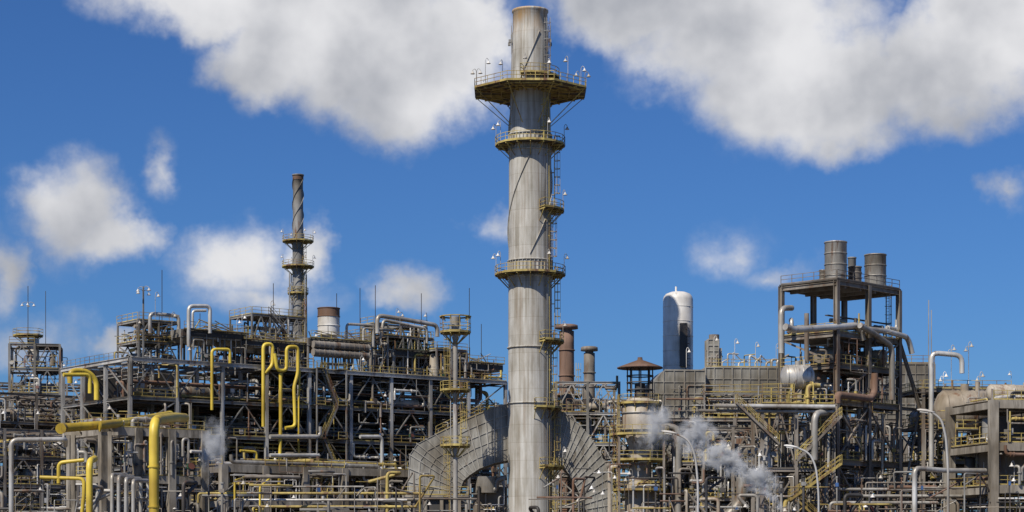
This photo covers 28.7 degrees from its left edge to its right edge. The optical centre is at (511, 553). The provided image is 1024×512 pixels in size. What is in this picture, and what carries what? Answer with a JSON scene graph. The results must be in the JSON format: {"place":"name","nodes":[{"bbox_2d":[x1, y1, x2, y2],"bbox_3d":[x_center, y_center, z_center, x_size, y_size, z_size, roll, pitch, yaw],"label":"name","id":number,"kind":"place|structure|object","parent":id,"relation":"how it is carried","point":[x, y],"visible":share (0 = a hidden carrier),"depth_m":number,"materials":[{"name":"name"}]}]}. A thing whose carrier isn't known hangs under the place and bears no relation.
{"place":"outdoors","nodes":[
{"label":"outdoors","id":0,"kind":"place"},
{"bbox_2d":[439,314,470,511],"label":"access column","id":1,"kind":"structure","parent":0,"point":[456,332],"depth_m":261.69,"materials":[{"name":"metal"}]},
{"bbox_2d":[0,0,1023,511],"label":"sky","id":2,"kind":"structure","parent":0,"point":[713,151],"materials":[{"name":"blue"}]},
{"label":"ground","id":3,"kind":"structure","parent":0,"visible":0},
{"bbox_2d":[8,291,67,506],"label":"lattice tower","id":4,"kind":"structure","parent":3,"relation":"on","point":[32,353],"depth_m":346.28,"materials":[{"name":"grey metal"}]},
{"bbox_2d":[0,408,86,511],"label":"pipe rack","id":5,"kind":"object","parent":3,"relation":"on","point":[37,454],"visible":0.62,"depth_m":275.12,"materials":[{"name":"grey metal"}]},
{"bbox_2d":[0,362,96,511],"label":"pipe rack","id":6,"kind":"object","parent":3,"relation":"on","point":[40,421],"visible":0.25,"depth_m":330.64,"materials":[{"name":"grey metal"}]},
{"bbox_2d":[55,411,188,511],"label":"yellow gas pipeline","id":7,"kind":"object","parent":3,"relation":"on","point":[71,429],"visible":0.98,"depth_m":232.74,"materials":[{"name":"paint"}]},
{"bbox_2d":[0,382,259,508],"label":"pipe rack","id":8,"kind":"object","parent":3,"relation":"on","point":[26,384],"visible":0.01,"depth_m":391.65,"materials":[{"name":"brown metal"}]},
{"bbox_2d":[66,403,209,511],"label":"concrete pipe rack","id":9,"kind":"object","parent":3,"relation":"on","point":[176,471],"visible":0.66,"depth_m":245.10,"materials":[{"name":"yellow paint"}]},
{"bbox_2d":[0,437,476,511],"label":"insulated pipe bank","id":10,"kind":"structure","parent":3,"relation":"on","point":[223,494],"depth_m":236.05,"materials":[{"name":"metal"}]},
{"bbox_2d":[40,455,269,511],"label":"yellow pipe manifold","id":11,"kind":"object","parent":10,"relation":"on","point":[87,489],"visible":0.82,"depth_m":227.79,"materials":[{"name":"paint"}]},
{"bbox_2d":[60,283,507,511],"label":"process structure","id":12,"kind":"object","parent":3,"relation":"on","point":[349,416],"visible":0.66,"depth_m":310.19,"materials":[{"name":"paint"}]},
{"bbox_2d":[317,307,339,376],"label":"rust topped drum","id":13,"kind":"object","parent":12,"relation":"on","point":[328,318],"visible":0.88,"depth_m":314.74,"materials":[{"name":"white paint"}]},
{"bbox_2d":[280,174,315,387],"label":"slender chimney","id":14,"kind":"object","parent":3,"relation":"on","point":[298,266],"visible":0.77,"depth_m":418.97,"materials":[{"name":"grey paint"}]},
{"bbox_2d":[189,452,408,511],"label":"concrete pipe rack","id":15,"kind":"object","parent":3,"relation":"on","point":[300,467],"visible":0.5,"depth_m":270.66,"materials":[{"name":"yellow paint"}]},
{"bbox_2d":[169,404,502,511],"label":"pipe rack","id":16,"kind":"object","parent":3,"relation":"on","point":[499,471],"depth_m":406.15,"materials":[{"name":"metal"}]},
{"bbox_2d":[402,399,615,511],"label":"flue gas duct","id":17,"kind":"object","parent":3,"relation":"on","point":[486,431],"visible":0.9,"depth_m":270.40,"materials":[{"name":"metal"}]},
{"bbox_2d":[471,6,590,511],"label":"industrial chimney","id":18,"kind":"object","parent":3,"relation":"on","point":[532,90],"visible":0.99,"depth_m":267.52,"materials":[{"name":"paint"}]},
{"bbox_2d":[554,324,581,511],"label":"rusty stack","id":19,"kind":"object","parent":3,"relation":"on","point":[566,350],"visible":0.33,"depth_m":310.98,"materials":[{"name":"metal"}]},
{"bbox_2d":[552,376,620,511],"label":"steel gantry","id":20,"kind":"object","parent":3,"relation":"on","point":[568,402],"visible":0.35,"depth_m":300.52,"materials":[{"name":"grey metal"}]},
{"bbox_2d":[575,346,602,450],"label":"rusty stack","id":21,"kind":"object","parent":3,"relation":"on","point":[589,372],"visible":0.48,"depth_m":305.28,"materials":[{"name":"brown metal"}]},
{"bbox_2d":[593,357,681,511],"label":"vent tower","id":22,"kind":"structure","parent":3,"relation":"on","point":[639,432],"depth_m":260.54,"materials":[{"name":"metal"}]},
{"bbox_2d":[663,287,692,505],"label":"vertical storage vessel","id":23,"kind":"object","parent":3,"relation":"on","point":[677,323],"visible":0.24,"depth_m":298.06,"materials":[{"name":"white paint"}]},
{"bbox_2d":[661,430,698,511],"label":"street lamp","id":24,"kind":"object","parent":3,"relation":"on","point":[686,439],"visible":1,"depth_m":117.95,"materials":[{"name":"grey metal"}]},
{"bbox_2d":[557,399,884,511],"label":"pipe rack","id":25,"kind":"object","parent":3,"relation":"on","point":[604,431],"visible":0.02,"depth_m":359.61,"materials":[{"name":"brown metal"}]},
{"bbox_2d":[651,421,792,511],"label":"pipe rack","id":26,"kind":"object","parent":3,"relation":"on","point":[708,456],"visible":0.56,"depth_m":263.10,"materials":[{"name":"grey metal"}]},
{"bbox_2d":[698,359,842,511],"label":"silver drum platform","id":27,"kind":"structure","parent":3,"relation":"on","point":[797,375],"depth_m":246.64,"materials":[{"name":"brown metal"}]},
{"bbox_2d":[528,466,1023,511],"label":"insulated pipe bank","id":28,"kind":"structure","parent":3,"relation":"on","point":[859,504],"depth_m":240.84,"materials":[{"name":"metal"}]},
{"bbox_2d":[645,334,942,511],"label":"boiler house","id":29,"kind":"structure","parent":3,"relation":"on","point":[686,394],"depth_m":286.07,"materials":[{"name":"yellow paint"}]},
{"bbox_2d":[778,269,920,511],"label":"reactor tower","id":30,"kind":"structure","parent":3,"relation":"on","point":[858,391],"depth_m":255.01,"materials":[{"name":"grey metal"}]},
{"bbox_2d":[819,269,824,278],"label":"exhaust stack","id":31,"kind":"object","parent":30,"relation":"on","point":[822,273],"visible":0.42,"depth_m":256.02,"materials":[{"name":"metal"}]},
{"bbox_2d":[824,240,846,278],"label":"exhaust stack","id":32,"kind":"object","parent":30,"relation":"on","point":[835,253],"visible":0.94,"depth_m":254.67,"materials":[{"name":"metal"}]},
{"bbox_2d":[847,257,856,277],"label":"exhaust stack","id":33,"kind":"object","parent":30,"relation":"on","point":[851,261],"visible":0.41,"depth_m":262.44,"materials":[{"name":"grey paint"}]},
{"bbox_2d":[848,266,861,280],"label":"exhaust stack","id":34,"kind":"object","parent":30,"relation":"on","point":[857,269],"visible":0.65,"depth_m":257.45,"materials":[{"name":"grey metal"}]},
{"bbox_2d":[864,253,886,284],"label":"exhaust stack","id":35,"kind":"object","parent":30,"relation":"on","point":[875,265],"visible":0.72,"depth_m":264.70,"materials":[{"name":"metal"}]},
{"bbox_2d":[840,371,1023,511],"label":"pipe rack","id":36,"kind":"object","parent":3,"relation":"on","point":[909,447],"visible":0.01,"depth_m":352.56,"materials":[{"name":"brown metal"}]},
{"bbox_2d":[917,409,948,511],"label":"street lamp","id":37,"kind":"object","parent":3,"relation":"on","point":[941,421],"visible":1,"depth_m":107.95,"materials":[{"name":"grey metal"}]},
{"bbox_2d":[886,300,1012,511],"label":"pipe rack","id":38,"kind":"object","parent":3,"relation":"on","point":[928,396],"visible":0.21,"depth_m":262.80,"materials":[{"name":"grey metal"}]},
{"bbox_2d":[933,382,987,511],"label":"horizontal storage drum","id":39,"kind":"object","parent":3,"relation":"on","point":[950,398],"visible":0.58,"depth_m":254.24,"materials":[{"name":"beige paint"}]},
{"bbox_2d":[938,383,1023,511],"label":"concrete pipe rack","id":40,"kind":"object","parent":3,"relation":"on","point":[998,452],"visible":0.93,"depth_m":239.94,"materials":[{"name":"yellow paint"}]},
{"bbox_3d":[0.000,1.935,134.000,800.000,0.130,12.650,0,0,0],"label":"road","id":41,"kind":"structure","parent":0,"visible":0},
{"bbox_2d":[784,444,819,511],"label":"street lamp","id":42,"kind":"object","parent":41,"relation":"on","point":[801,449],"visible":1,"depth_m":127.94,"materials":[{"name":"grey metal"}]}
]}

